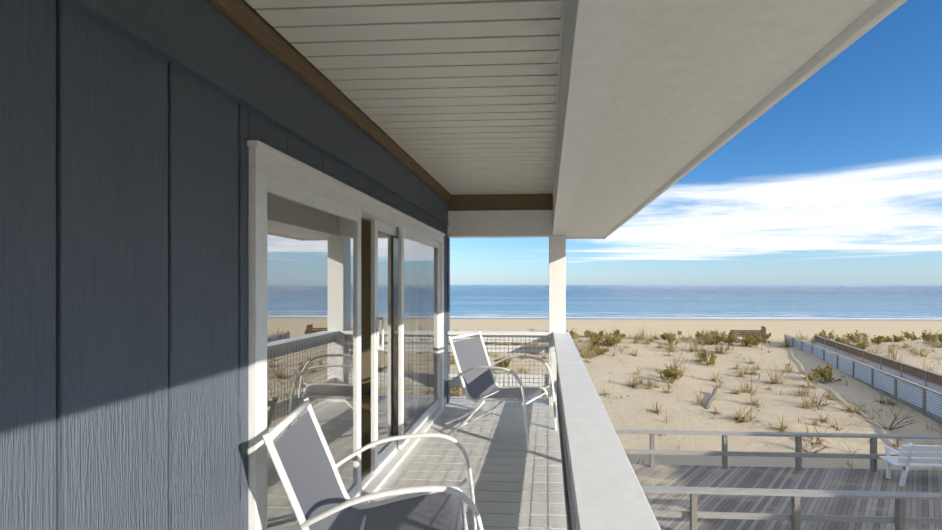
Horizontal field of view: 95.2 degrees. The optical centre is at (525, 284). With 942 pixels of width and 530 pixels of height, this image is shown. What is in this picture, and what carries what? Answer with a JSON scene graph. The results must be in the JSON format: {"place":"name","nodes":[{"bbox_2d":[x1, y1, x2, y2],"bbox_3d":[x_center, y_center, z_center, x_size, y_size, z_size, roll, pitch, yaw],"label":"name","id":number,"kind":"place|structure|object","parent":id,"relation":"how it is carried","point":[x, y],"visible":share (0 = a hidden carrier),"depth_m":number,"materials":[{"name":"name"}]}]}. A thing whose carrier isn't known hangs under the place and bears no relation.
{"place":"outdoors","nodes":[
{"label":"outdoors","id":0,"kind":"place"},
{"bbox_2d":[361,218,370,475],"bbox_3d":[-3.377,0.181,2.477,4.370,2.480,6.050,0,0,3],"label":"interior room","id":1,"kind":"object","parent":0,"point":[365,339],"depth_m":5.33,"materials":[{"name":"brown paint"}]},
{"bbox_2d":[450,317,941,469],"bbox_3d":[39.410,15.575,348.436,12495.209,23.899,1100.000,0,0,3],"label":"sandy beach","id":2,"kind":"structure","parent":0,"point":[631,412],"depth_m":17.43,"materials":[{"name":"beige sand"}]},
{"bbox_2d":[0,0,450,529],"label":"house wall","id":3,"kind":"structure","parent":2,"relation":"on","point":[129,129],"depth_m":1.24,"materials":[{"name":"grey wood"}]},
{"bbox_2d":[247,140,444,529],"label":"sliding door","id":4,"kind":"structure","parent":3,"relation":"attached to","point":[304,281],"depth_m":2.40,"materials":[{"name":"white paint"}]},
{"bbox_2d":[368,397,566,529],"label":"balcony floor","id":5,"kind":"structure","parent":2,"relation":"on","point":[516,486],"depth_m":3.33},
{"bbox_2d":[262,397,483,529],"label":"sling chair","id":6,"kind":"object","parent":5,"relation":"on","point":[305,465],"visible":1,"depth_m":1.87,"materials":[{"name":"fabric"}]},
{"bbox_2d":[446,331,556,451],"bbox_3d":[-0.220,0.947,4.049,0.873,0.928,0.651,0,0,27],"label":"sling chair","id":7,"kind":"object","parent":5,"relation":"on","point":[475,366],"visible":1,"depth_m":4.12,"materials":[{"name":"fabric"}]},
{"bbox_2d":[448,336,576,529],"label":"railing mesh","id":8,"kind":"object","parent":5,"relation":"on","point":[570,509],"visible":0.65,"depth_m":2.92,"materials":[{"name":"grey metal"}]},
{"bbox_2d":[447,330,660,529],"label":"balcony railing","id":9,"kind":"object","parent":5,"relation":"on","point":[608,493],"visible":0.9,"depth_m":1.48,"materials":[{"name":"white paint"}]},
{"bbox_2d":[447,0,906,404],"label":"perimeter beam and eave","id":10,"kind":"structure","parent":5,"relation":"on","point":[657,98],"depth_m":1.33,"materials":[{"name":"white paint"}]},
{"bbox_2d":[242,0,564,194],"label":"porch ceiling","id":11,"kind":"structure","parent":10,"relation":"attached to","point":[455,97],"depth_m":2.14,"materials":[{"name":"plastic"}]},
{"bbox_2d":[456,329,866,338],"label":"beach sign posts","id":12,"kind":"object","parent":2,"relation":"on","point":[679,333],"visible":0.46,"depth_m":46.12,"materials":[{"name":"brown wood"}]},
{"bbox_2d":[450,324,941,469],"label":"dune grass and shrubs","id":13,"kind":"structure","parent":2,"relation":"on","point":[710,338],"depth_m":22.05,"materials":[{"name":"green plant"}]},
{"bbox_2d":[705,388,716,408],"bbox_3d":[6.814,4.202,15.655,0.179,0.346,2.407,0,0,32],"label":"driftwood log","id":14,"kind":"object","parent":2,"relation":"on","point":[711,399],"visible":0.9,"depth_m":15.55,"materials":[{"name":"grey wood"}]},
{"bbox_2d":[728,330,762,339],"bbox_3d":[15.124,3.544,29.472,2.200,0.935,0.647,0,0,3],"label":"wooden bench","id":15,"kind":"object","parent":2,"relation":"on","point":[745,332],"visible":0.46,"depth_m":29.20,"materials":[{"name":"brown wood"}]},
{"bbox_2d":[761,326,765,342],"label":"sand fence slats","id":16,"kind":"object","parent":2,"relation":"on","point":[763,328],"visible":0.52,"depth_m":29.90,"materials":[{"name":"brown wood"}]},
{"bbox_2d":[631,464,941,529],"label":"wooden deck","id":17,"kind":"structure","parent":2,"relation":"on","point":[782,478],"depth_m":8.06,"materials":[{"name":"grey wood"}]},
{"bbox_2d":[614,429,941,529],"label":"boardwalk rails","id":18,"kind":"object","parent":17,"relation":"on","point":[899,519],"visible":0.23,"depth_m":6.74,"materials":[{"name":"grey wood"}]},
{"bbox_2d":[879,443,941,485],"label":"bench","id":19,"kind":"object","parent":17,"relation":"on","point":[912,455],"visible":0.98,"depth_m":8.32,"materials":[{"name":"paint"}]},
{"bbox_2d":[784,334,941,424],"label":"dune crossover walkway","id":20,"kind":"structure","parent":2,"relation":"on","point":[919,389],"depth_m":17.66,"materials":[{"name":"grey wood"}]},
{"bbox_2d":[450,285,941,318],"bbox_3d":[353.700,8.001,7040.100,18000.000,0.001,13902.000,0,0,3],"label":"ocean water","id":21,"kind":"structure","parent":0,"point":[753,301],"depth_m":202.40,"materials":[{"name":"blue liquid"}]},
{"bbox_2d":[450,0,941,284],"label":"sky","id":22,"kind":"structure","parent":0,"point":[839,182],"materials":[{"name":"blue"}]}
]}

